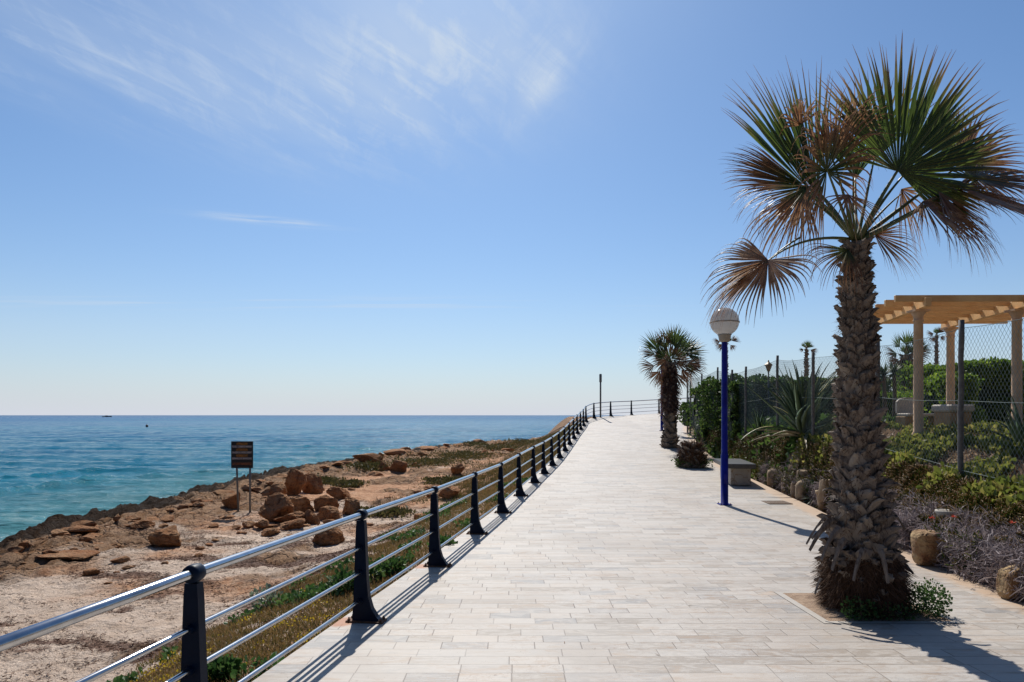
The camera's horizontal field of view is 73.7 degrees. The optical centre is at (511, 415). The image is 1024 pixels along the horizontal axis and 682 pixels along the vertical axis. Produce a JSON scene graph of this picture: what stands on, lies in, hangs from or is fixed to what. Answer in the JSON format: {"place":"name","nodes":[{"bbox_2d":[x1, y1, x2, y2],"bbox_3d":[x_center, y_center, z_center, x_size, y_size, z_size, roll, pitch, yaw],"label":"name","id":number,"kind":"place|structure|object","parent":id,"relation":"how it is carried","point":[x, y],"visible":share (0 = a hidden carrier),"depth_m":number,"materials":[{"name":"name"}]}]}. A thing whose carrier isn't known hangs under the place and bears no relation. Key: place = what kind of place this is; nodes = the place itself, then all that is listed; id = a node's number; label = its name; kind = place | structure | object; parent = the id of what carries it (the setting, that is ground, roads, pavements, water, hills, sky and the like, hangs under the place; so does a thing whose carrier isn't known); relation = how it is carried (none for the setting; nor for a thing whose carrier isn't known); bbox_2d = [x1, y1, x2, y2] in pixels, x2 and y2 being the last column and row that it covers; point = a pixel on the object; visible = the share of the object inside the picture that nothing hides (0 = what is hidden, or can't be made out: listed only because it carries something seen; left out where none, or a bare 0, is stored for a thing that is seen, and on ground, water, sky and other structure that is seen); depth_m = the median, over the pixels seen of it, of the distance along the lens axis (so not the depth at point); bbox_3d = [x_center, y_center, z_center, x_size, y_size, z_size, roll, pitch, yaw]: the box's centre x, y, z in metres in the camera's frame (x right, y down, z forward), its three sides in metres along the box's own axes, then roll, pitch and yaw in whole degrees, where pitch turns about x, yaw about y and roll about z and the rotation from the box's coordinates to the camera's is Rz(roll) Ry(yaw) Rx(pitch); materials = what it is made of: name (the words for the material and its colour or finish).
{"place":"outdoors","nodes":[
{"label":"outdoors","id":0,"kind":"place"},
{"bbox_2d":[0,416,592,681],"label":"beach","id":1,"kind":"structure","parent":0,"point":[45,590],"depth_m":14.32,"materials":[{"name":"sand"}]},
{"bbox_2d":[7,546,23,552],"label":"beach stone","id":2,"kind":"object","parent":1,"relation":"on","point":[19,549],"visible":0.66,"depth_m":16.08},
{"bbox_2d":[18,541,30,549],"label":"beach stone","id":3,"kind":"object","parent":1,"relation":"on","point":[24,544],"visible":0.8,"depth_m":16.42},
{"bbox_2d":[51,529,68,535],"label":"beach stone","id":4,"kind":"object","parent":1,"relation":"on","point":[60,532],"visible":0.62,"depth_m":17.23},
{"bbox_2d":[37,549,99,559],"bbox_3d":[-9.741,3.049,14.886,1.258,0.086,0.788,0,0,0],"label":"boulder","id":5,"kind":"object","parent":1,"relation":"on","point":[73,554],"visible":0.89,"depth_m":14.76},
{"bbox_2d":[61,525,98,531],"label":"beach stone","id":6,"kind":"object","parent":1,"relation":"on","point":[81,528],"visible":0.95,"depth_m":17.95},
{"bbox_2d":[69,520,96,526],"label":"beach stone","id":7,"kind":"object","parent":1,"relation":"on","point":[86,523],"visible":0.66,"depth_m":18.26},
{"bbox_2d":[79,535,94,541],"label":"beach stone","id":8,"kind":"object","parent":1,"relation":"on","point":[88,538],"visible":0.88,"depth_m":16.88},
{"bbox_2d":[82,568,100,575],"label":"beach stone","id":9,"kind":"object","parent":1,"relation":"on","point":[92,571],"visible":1,"depth_m":13.22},
{"bbox_2d":[110,556,130,563],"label":"beach stone","id":10,"kind":"object","parent":1,"relation":"on","point":[119,560],"visible":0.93,"depth_m":14.40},
{"bbox_2d":[124,516,140,519],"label":"beach stone","id":11,"kind":"object","parent":1,"relation":"on","point":[133,517],"visible":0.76,"depth_m":20.00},
{"bbox_2d":[130,520,154,528],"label":"boulder","id":12,"kind":"object","parent":1,"relation":"on","point":[143,524],"visible":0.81,"depth_m":18.57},
{"bbox_2d":[147,525,180,546],"bbox_3d":[-8.352,2.984,16.404,0.704,0.635,0.698,0,0,-36],"label":"boulder","id":13,"kind":"object","parent":1,"relation":"on","point":[169,536],"visible":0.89,"depth_m":16.21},
{"bbox_2d":[159,515,173,521],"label":"beach stone","id":14,"kind":"object","parent":1,"relation":"on","point":[168,518],"visible":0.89,"depth_m":20.22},
{"bbox_2d":[177,505,188,509],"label":"beach stone","id":15,"kind":"object","parent":1,"relation":"on","point":[179,507],"visible":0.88,"depth_m":22.71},
{"bbox_2d":[193,502,204,506],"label":"beach stone","id":16,"kind":"object","parent":1,"relation":"on","point":[196,504],"visible":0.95,"depth_m":22.76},
{"bbox_2d":[213,489,234,495],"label":"beach stone","id":17,"kind":"object","parent":1,"relation":"on","point":[219,492],"visible":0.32,"depth_m":26.16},
{"bbox_2d":[207,653,242,681],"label":"weed plant","id":18,"kind":"object","parent":1,"relation":"on","point":[221,663],"visible":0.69,"depth_m":5.14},
{"bbox_2d":[219,515,235,518],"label":"beach stone","id":19,"kind":"object","parent":1,"relation":"on","point":[227,517],"visible":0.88,"depth_m":21.15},
{"bbox_2d":[222,492,240,508],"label":"boulder","id":20,"kind":"object","parent":1,"relation":"on","point":[229,501],"visible":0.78,"depth_m":22.83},
{"bbox_2d":[231,441,252,511],"bbox_3d":[-8.798,2.088,22.384,0.714,2.469,0.296,0,0,0],"label":"warning sign","id":21,"kind":"object","parent":1,"relation":"on","point":[241,454],"visible":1,"depth_m":22.24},
{"bbox_2d":[242,521,255,527],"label":"beach stone","id":22,"kind":"object","parent":1,"relation":"on","point":[247,524],"visible":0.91,"depth_m":18.91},
{"bbox_2d":[0,477,511,681],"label":"dried seaweed","id":23,"kind":"object","parent":1,"relation":"on","point":[219,607],"visible":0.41,"depth_m":13.02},
{"bbox_2d":[253,519,268,527],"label":"boulder","id":24,"kind":"object","parent":1,"relation":"on","point":[263,523],"visible":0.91,"depth_m":18.73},
{"bbox_2d":[249,583,283,611],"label":"weed plant","id":25,"kind":"object","parent":1,"relation":"on","point":[269,596],"visible":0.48,"depth_m":8.90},
{"bbox_2d":[261,528,279,536],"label":"boulder","id":26,"kind":"object","parent":1,"relation":"on","point":[266,532],"visible":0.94,"depth_m":17.94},
{"bbox_2d":[260,482,286,495],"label":"boulder","id":27,"kind":"object","parent":1,"relation":"on","point":[277,488],"visible":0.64,"depth_m":25.21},
{"bbox_2d":[258,492,293,521],"bbox_3d":[-6.860,2.787,19.962,0.990,1.071,0.765,0,0,0],"label":"boulder","id":28,"kind":"object","parent":1,"relation":"on","point":[276,505],"visible":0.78,"depth_m":19.75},
{"bbox_2d":[273,511,304,522],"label":"boulder","id":29,"kind":"object","parent":1,"relation":"on","point":[293,516],"visible":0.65,"depth_m":19.18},
{"bbox_2d":[280,518,304,529],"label":"boulder","id":30,"kind":"object","parent":1,"relation":"on","point":[294,524],"visible":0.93,"depth_m":18.50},
{"bbox_2d":[284,468,306,495],"bbox_3d":[-8.455,2.667,26.608,0.910,1.232,0.651,0,0,0],"label":"boulder","id":31,"kind":"object","parent":1,"relation":"on","point":[295,482],"visible":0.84,"depth_m":26.41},
{"bbox_2d":[289,496,313,512],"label":"boulder","id":32,"kind":"object","parent":1,"relation":"on","point":[301,503],"visible":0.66,"depth_m":22.09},
{"bbox_2d":[304,509,319,524],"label":"boulder","id":33,"kind":"object","parent":1,"relation":"on","point":[310,517],"visible":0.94,"depth_m":19.31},
{"bbox_2d":[302,473,322,493],"bbox_3d":[-8.098,2.879,27.510,1.036,1.108,0.606,0,0,0],"label":"boulder","id":34,"kind":"object","parent":1,"relation":"on","point":[314,485],"visible":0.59,"depth_m":27.29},
{"bbox_2d":[106,476,529,681],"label":"weeds","id":35,"kind":"object","parent":1,"relation":"on","point":[309,590],"visible":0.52,"depth_m":8.49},
{"bbox_2d":[313,495,338,511],"bbox_3d":[-6.156,3.013,22.626,0.919,0.742,0.504,0,0,0],"label":"boulder","id":36,"kind":"object","parent":1,"relation":"on","point":[322,501],"visible":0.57,"depth_m":22.46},
{"bbox_2d":[312,527,344,545],"bbox_3d":[-4.540,3.063,16.972,0.713,0.680,0.836,0,0,-34],"label":"boulder","id":37,"kind":"object","parent":1,"relation":"on","point":[333,536],"visible":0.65,"depth_m":16.68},
{"bbox_2d":[317,506,341,519],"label":"boulder","id":38,"kind":"object","parent":1,"relation":"on","point":[327,512],"visible":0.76,"depth_m":20.04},
{"bbox_2d":[326,486,349,499],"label":"boulder","id":39,"kind":"object","parent":1,"relation":"on","point":[338,493],"visible":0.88,"depth_m":25.14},
{"bbox_2d":[323,564,370,596],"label":"weed plant","id":40,"kind":"object","parent":1,"relation":"on","point":[341,574],"visible":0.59,"depth_m":8.03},
{"bbox_2d":[342,497,360,514],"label":"boulder","id":41,"kind":"object","parent":1,"relation":"on","point":[351,505],"visible":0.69,"depth_m":21.63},
{"bbox_2d":[352,453,383,461],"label":"boulder","id":42,"kind":"object","parent":1,"relation":"on","point":[373,457],"visible":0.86,"depth_m":39.83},
{"bbox_2d":[352,556,391,581],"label":"weed plant","id":43,"kind":"object","parent":1,"relation":"on","point":[382,572],"visible":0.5,"depth_m":8.56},
{"bbox_2d":[366,471,383,475],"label":"beach stone","id":44,"kind":"object","parent":1,"relation":"on","point":[373,473],"visible":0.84,"depth_m":33.76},
{"bbox_2d":[378,462,389,471],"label":"boulder","id":45,"kind":"object","parent":1,"relation":"on","point":[384,466],"visible":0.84,"depth_m":36.47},
{"bbox_2d":[374,552,409,576],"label":"weed plant","id":46,"kind":"object","parent":1,"relation":"on","point":[399,563],"visible":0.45,"depth_m":8.77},
{"bbox_2d":[383,449,405,455],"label":"beach stone","id":47,"kind":"object","parent":1,"relation":"on","point":[393,452],"visible":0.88,"depth_m":46.44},
{"bbox_2d":[389,460,406,472],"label":"boulder","id":48,"kind":"object","parent":1,"relation":"on","point":[398,466],"visible":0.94,"depth_m":36.05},
{"bbox_2d":[316,438,535,519],"bbox_3d":[-4.230,2.401,44.183,11.118,1.858,46.423,0,0,11],"label":"coastal scrub","id":49,"kind":"object","parent":1,"relation":"on","point":[397,511],"visible":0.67,"depth_m":37.95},
{"bbox_2d":[427,534,457,547],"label":"weed plant","id":50,"kind":"object","parent":1,"relation":"on","point":[443,539],"visible":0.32,"depth_m":10.04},
{"bbox_2d":[438,486,460,498],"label":"boulder","id":51,"kind":"object","parent":1,"relation":"on","point":[449,492],"visible":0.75,"depth_m":25.08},
{"bbox_2d":[451,463,464,473],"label":"boulder","id":52,"kind":"object","parent":1,"relation":"on","point":[459,468],"visible":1,"depth_m":33.45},
{"bbox_2d":[376,418,588,504],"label":"grass","id":53,"kind":"structure","parent":1,"relation":"on","point":[540,440],"depth_m":30.52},
{"bbox_2d":[0,415,624,541],"bbox_3d":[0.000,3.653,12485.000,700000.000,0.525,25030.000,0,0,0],"label":"sea","id":54,"kind":"structure","parent":0,"point":[51,465],"depth_m":82.51,"materials":[{"name":"liquid"}]},
{"bbox_2d":[112,438,567,681],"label":"grass","id":55,"kind":"structure","parent":0,"point":[215,639],"depth_m":7.80,"materials":[{"name":"plant"}]},
{"bbox_2d":[130,574,372,681],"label":"yellow flowers","id":56,"kind":"object","parent":55,"relation":"on","point":[167,664],"visible":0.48,"depth_m":6.40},
{"bbox_2d":[0,0,1023,414],"label":"sky","id":57,"kind":"structure","parent":0,"point":[208,207],"materials":[{"name":"blue"}]},
{"bbox_2d":[252,412,1023,681],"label":"promenade","id":58,"kind":"structure","parent":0,"point":[613,513],"depth_m":6.67,"materials":[{"name":"tile"}]},
{"bbox_2d":[0,397,688,681],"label":"railing","id":59,"kind":"object","parent":58,"relation":"on","point":[195,660],"visible":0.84,"depth_m":4.80,"materials":[{"name":"metal"}]},
{"bbox_2d":[599,374,601,416],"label":"mast pole","id":60,"kind":"object","parent":58,"relation":"on","point":[600,378],"visible":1,"depth_m":44.75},
{"bbox_2d":[655,349,665,430],"bbox_3d":[8.123,-1.360,37.000,0.745,4.418,0.745,0,0,0],"label":"street lamp","id":61,"kind":"object","parent":58,"relation":"on","point":[661,424],"visible":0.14,"depth_m":36.94,"materials":[{"name":"metal"}]},
{"bbox_2d":[637,324,707,447],"bbox_3d":[6.907,-1.188,29.184,3.163,5.592,1.561,0,0,0],"label":"palm tree","id":62,"kind":"object","parent":58,"relation":"on","point":[668,380],"visible":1,"depth_m":29.08,"materials":[{"name":"green plant"}]},
{"bbox_2d":[671,437,713,468],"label":"shrub","id":63,"kind":"object","parent":58,"relation":"on","point":[691,455],"visible":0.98,"depth_m":22.28,"materials":[{"name":"brown plant"}]},
{"bbox_2d":[709,308,739,504],"bbox_3d":[4.514,-0.192,14.500,0.621,4.181,0.621,0,0,0],"label":"street lamp","id":64,"kind":"object","parent":58,"relation":"on","point":[727,328],"visible":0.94,"depth_m":14.44,"materials":[{"name":"metal"}]},
{"bbox_2d":[714,458,755,484],"bbox_3d":[6.030,1.530,18.550,0.740,0.562,2.250,0,0,9],"label":"stone bench","id":65,"kind":"object","parent":58,"relation":"on","point":[739,471],"visible":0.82,"depth_m":17.64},
{"bbox_2d":[762,501,792,503],"bbox_3d":[5.723,1.887,14.770,0.500,0.013,0.500,0,0,0],"label":"drain grate","id":66,"kind":"object","parent":58,"relation":"on","point":[776,502],"visible":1,"depth_m":14.72,"materials":[{"name":"metal"}]},
{"bbox_2d":[783,593,950,620],"bbox_3d":[3.370,1.829,6.600,1.100,0.051,1.040,0,0,0],"label":"tree pit","id":67,"kind":"object","parent":58,"relation":"on","point":[805,600],"visible":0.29,"depth_m":6.28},
{"bbox_2d":[701,29,1023,620],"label":"palm tree","id":68,"kind":"object","parent":67,"relation":"in","point":[862,557],"visible":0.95,"depth_m":6.37,"materials":[{"name":"green plant"}]},
{"bbox_2d":[840,595,919,621],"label":"pit weed","id":69,"kind":"object","parent":67,"relation":"on","point":[851,610],"visible":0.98,"depth_m":6.11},
{"bbox_2d":[903,577,952,617],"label":"pit weed","id":70,"kind":"object","parent":67,"relation":"on","point":[923,600],"visible":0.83,"depth_m":6.24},
{"bbox_2d":[773,591,962,622],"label":"pit kerb","id":71,"kind":"structure","parent":58,"relation":"on","point":[809,611],"depth_m":6.13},
{"bbox_2d":[910,529,944,565],"bbox_3d":[5.216,1.682,8.559,0.348,0.479,0.312,0,0,0],"label":"stone","id":72,"kind":"object","parent":58,"relation":"on","point":[924,546],"visible":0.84,"depth_m":8.48,"materials":[{"name":"stone"}]},
{"bbox_2d":[996,565,1023,599],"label":"stone","id":73,"kind":"object","parent":58,"relation":"on","point":[1003,585],"visible":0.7,"depth_m":6.83,"materials":[{"name":"stone"}]},
{"bbox_2d":[691,427,1023,514],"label":"garden ground","id":74,"kind":"structure","parent":0,"point":[790,456],"depth_m":15.34,"materials":[{"name":"soil"}]},
{"bbox_2d":[678,402,694,426],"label":"shrub","id":75,"kind":"object","parent":74,"relation":"on","point":[685,415],"visible":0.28,"depth_m":35.34,"materials":[{"name":"green plant"}]},
{"bbox_2d":[687,380,716,439],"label":"shrub","id":76,"kind":"object","parent":74,"relation":"on","point":[698,432],"visible":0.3,"depth_m":30.14,"materials":[{"name":"green plant"}]},
{"bbox_2d":[713,335,740,372],"bbox_3d":[12.545,-2.320,40.005,1.954,4.945,0.502,0,0,-21],"label":"palm tree","id":77,"kind":"object","parent":74,"relation":"on","point":[716,342],"visible":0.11,"depth_m":39.99,"materials":[{"name":"green plant"}]},
{"bbox_2d":[718,379,756,440],"bbox_3d":[7.824,-0.168,23.752,1.058,2.136,1.798,0,0,0],"label":"shrub","id":78,"kind":"object","parent":74,"relation":"on","point":[734,399],"visible":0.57,"depth_m":23.26,"materials":[{"name":"green plant"}]},
{"bbox_2d":[744,407,767,435],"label":"agave","id":79,"kind":"object","parent":74,"relation":"on","point":[757,421],"visible":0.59,"depth_m":20.42,"materials":[{"name":"green plant"}]},
{"bbox_2d":[765,360,772,415],"bbox_3d":[9.582,-0.793,25.500,0.340,2.539,0.294,0,0,0],"label":"garden lantern","id":80,"kind":"object","parent":74,"relation":"on","point":[769,365],"visible":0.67,"depth_m":25.47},
{"bbox_2d":[767,468,776,487],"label":"edging stone","id":81,"kind":"object","parent":74,"relation":"on","point":[769,481],"visible":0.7,"depth_m":17.63,"materials":[{"name":"stone"}]},
{"bbox_2d":[730,438,834,499],"bbox_3d":[7.103,1.294,18.913,0.542,1.352,10.105,0,0,6],"label":"ice plant","id":82,"kind":"object","parent":74,"relation":"on","point":[776,457],"visible":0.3,"depth_m":17.95,"materials":[{"name":"green plant"}]},
{"bbox_2d":[741,360,836,447],"bbox_3d":[7.324,-0.287,17.153,3.266,2.226,2.713,0,0,-36],"label":"agave","id":83,"kind":"object","parent":74,"relation":"on","point":[792,406],"visible":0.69,"depth_m":17.05,"materials":[{"name":"green plant"}]},
{"bbox_2d":[790,482,795,497],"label":"edging stone","id":84,"kind":"object","parent":74,"relation":"on","point":[792,488],"visible":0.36,"depth_m":15.87,"materials":[{"name":"stone"}]},
{"bbox_2d":[695,412,896,484],"bbox_3d":[8.981,0.965,23.991,3.425,2.167,14.449,0,0,6],"label":"scrub","id":85,"kind":"object","parent":74,"relation":"on","point":[712,452],"visible":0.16,"depth_m":19.91,"materials":[{"name":"green plant"}]},
{"bbox_2d":[696,373,902,430],"bbox_3d":[11.351,-0.508,27.158,7.636,2.417,2.704,0,0,0],"label":"hedge","id":86,"kind":"object","parent":74,"relation":"on","point":[713,384],"visible":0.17,"depth_m":26.41,"materials":[{"name":"green plant"}]},
{"bbox_2d":[795,480,805,501],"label":"edging stone","id":87,"kind":"object","parent":74,"relation":"on","point":[798,492],"visible":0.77,"depth_m":15.29,"materials":[{"name":"stone"}]},
{"bbox_2d":[796,469,808,481],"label":"rock","id":88,"kind":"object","parent":74,"relation":"on","point":[800,471],"depth_m":15.69,"materials":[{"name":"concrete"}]},
{"bbox_2d":[794,474,817,506],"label":"spiky plant","id":89,"kind":"object","parent":74,"relation":"on","point":[812,482],"visible":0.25,"depth_m":14.96,"materials":[{"name":"green plant"}]},
{"bbox_2d":[800,340,818,376],"bbox_3d":[17.348,-2.222,39.923,1.081,4.413,0.678,0,0,0],"label":"palm tree","id":90,"kind":"object","parent":74,"relation":"on","point":[808,345],"visible":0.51,"depth_m":39.91,"materials":[{"name":"green plant"}]},
{"bbox_2d":[706,428,919,510],"bbox_3d":[7.280,1.265,20.480,0.753,1.546,19.302,0,0,6],"label":"ice plant","id":91,"kind":"object","parent":74,"relation":"on","point":[892,472],"visible":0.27,"depth_m":15.67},
{"bbox_2d":[815,490,826,509],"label":"stone","id":92,"kind":"object","parent":74,"relation":"on","point":[821,507],"visible":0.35,"depth_m":13.99,"materials":[{"name":"stone"}]},
{"bbox_2d":[817,479,830,501],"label":"rock","id":93,"kind":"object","parent":74,"relation":"on","point":[821,493],"depth_m":13.78,"materials":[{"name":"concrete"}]},
{"bbox_2d":[753,457,951,551],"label":"dead stems","id":94,"kind":"object","parent":74,"relation":"on","point":[905,537],"visible":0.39,"depth_m":10.20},
{"bbox_2d":[687,318,1023,485],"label":"chain link fence","id":95,"kind":"object","parent":74,"relation":"on","point":[960,421],"visible":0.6,"depth_m":11.06,"materials":[{"name":"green metal"}]},
{"bbox_2d":[714,443,1023,576],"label":"ice plant","id":96,"kind":"object","parent":74,"relation":"on","point":[758,463],"visible":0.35,"depth_m":15.12,"materials":[{"name":"green plant"}]},
{"bbox_2d":[880,363,895,420],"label":"yucca","id":97,"kind":"object","parent":74,"relation":"on","point":[883,384],"visible":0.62,"depth_m":17.36,"materials":[{"name":"green plant"}]},
{"bbox_2d":[887,360,905,416],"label":"yucca","id":98,"kind":"object","parent":74,"relation":"on","point":[894,387],"visible":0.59,"depth_m":17.76,"materials":[{"name":"green plant"}]},
{"bbox_2d":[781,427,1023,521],"bbox_3d":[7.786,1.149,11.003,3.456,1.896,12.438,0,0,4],"label":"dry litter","id":99,"kind":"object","parent":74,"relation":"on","point":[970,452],"visible":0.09,"depth_m":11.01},
{"bbox_2d":[880,389,925,416],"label":"hedge","id":100,"kind":"object","parent":74,"relation":"on","point":[891,400],"visible":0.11,"depth_m":19.23,"materials":[{"name":"green plant"}]},
{"bbox_2d":[790,420,1023,508],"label":"scrub","id":101,"kind":"object","parent":74,"relation":"on","point":[989,484],"visible":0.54,"depth_m":11.31,"materials":[{"name":"plant"}]},
{"bbox_2d":[886,331,932,391],"bbox_3d":[17.454,-1.754,29.997,2.235,4.067,1.289,0,0,0],"label":"palm tree","id":102,"kind":"object","parent":74,"relation":"on","point":[906,339],"visible":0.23,"depth_m":29.96,"materials":[{"name":"green plant"}]},
{"bbox_2d":[895,397,933,426],"bbox_3d":[8.782,-0.013,14.632,0.962,0.742,0.466,0,0,-6],"label":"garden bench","id":103,"kind":"object","parent":74,"relation":"on","point":[910,403],"visible":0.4,"depth_m":14.73,"materials":[{"name":"stone"}]},
{"bbox_2d":[926,327,945,365],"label":"palm tree","id":104,"kind":"object","parent":74,"relation":"on","point":[936,331],"visible":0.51,"depth_m":41.94,"materials":[{"name":"green plant"}]},
{"bbox_2d":[935,509,953,516],"bbox_3d":[5.929,1.393,9.300,0.290,0.190,0.290,0,0,0],"label":"planter pot","id":105,"kind":"object","parent":74,"relation":"on","point":[941,512],"visible":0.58,"depth_m":9.25,"materials":[{"name":"stone"}]},
{"bbox_2d":[907,370,987,422],"bbox_3d":[11.588,-0.241,18.079,1.522,1.993,1.736,0,0,0],"label":"shrub","id":106,"kind":"object","parent":74,"relation":"on","point":[928,383],"visible":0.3,"depth_m":17.68,"materials":[{"name":"green plant"}]},
{"bbox_2d":[873,295,1023,433],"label":"pergola","id":107,"kind":"object","parent":74,"relation":"on","point":[947,312],"visible":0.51,"depth_m":12.62,"materials":[{"name":"wood"}]},
{"bbox_2d":[931,404,973,425],"bbox_3d":[8.776,0.113,13.600,0.540,0.650,0.540,0,0,-6],"label":"stone pedestal","id":108,"kind":"object","parent":74,"relation":"on","point":[948,412],"visible":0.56,"depth_m":13.39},
{"bbox_2d":[885,487,1023,609],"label":"dead stems","id":109,"kind":"object","parent":74,"relation":"on","point":[989,553],"visible":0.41,"depth_m":7.78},
{"bbox_2d":[886,464,1023,573],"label":"ice plant","id":110,"kind":"object","parent":74,"relation":"on","point":[962,498],"visible":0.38,"depth_m":9.33,"materials":[{"name":"green plant"}]},
{"bbox_2d":[891,356,1023,422],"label":"hedge","id":111,"kind":"object","parent":74,"relation":"on","point":[999,376],"visible":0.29,"depth_m":21.66,"materials":[{"name":"green plant"}]},
{"bbox_2d":[980,397,1023,442],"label":"agave","id":112,"kind":"object","parent":74,"relation":"on","point":[1020,434],"visible":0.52,"depth_m":10.82,"materials":[{"name":"green plant"}]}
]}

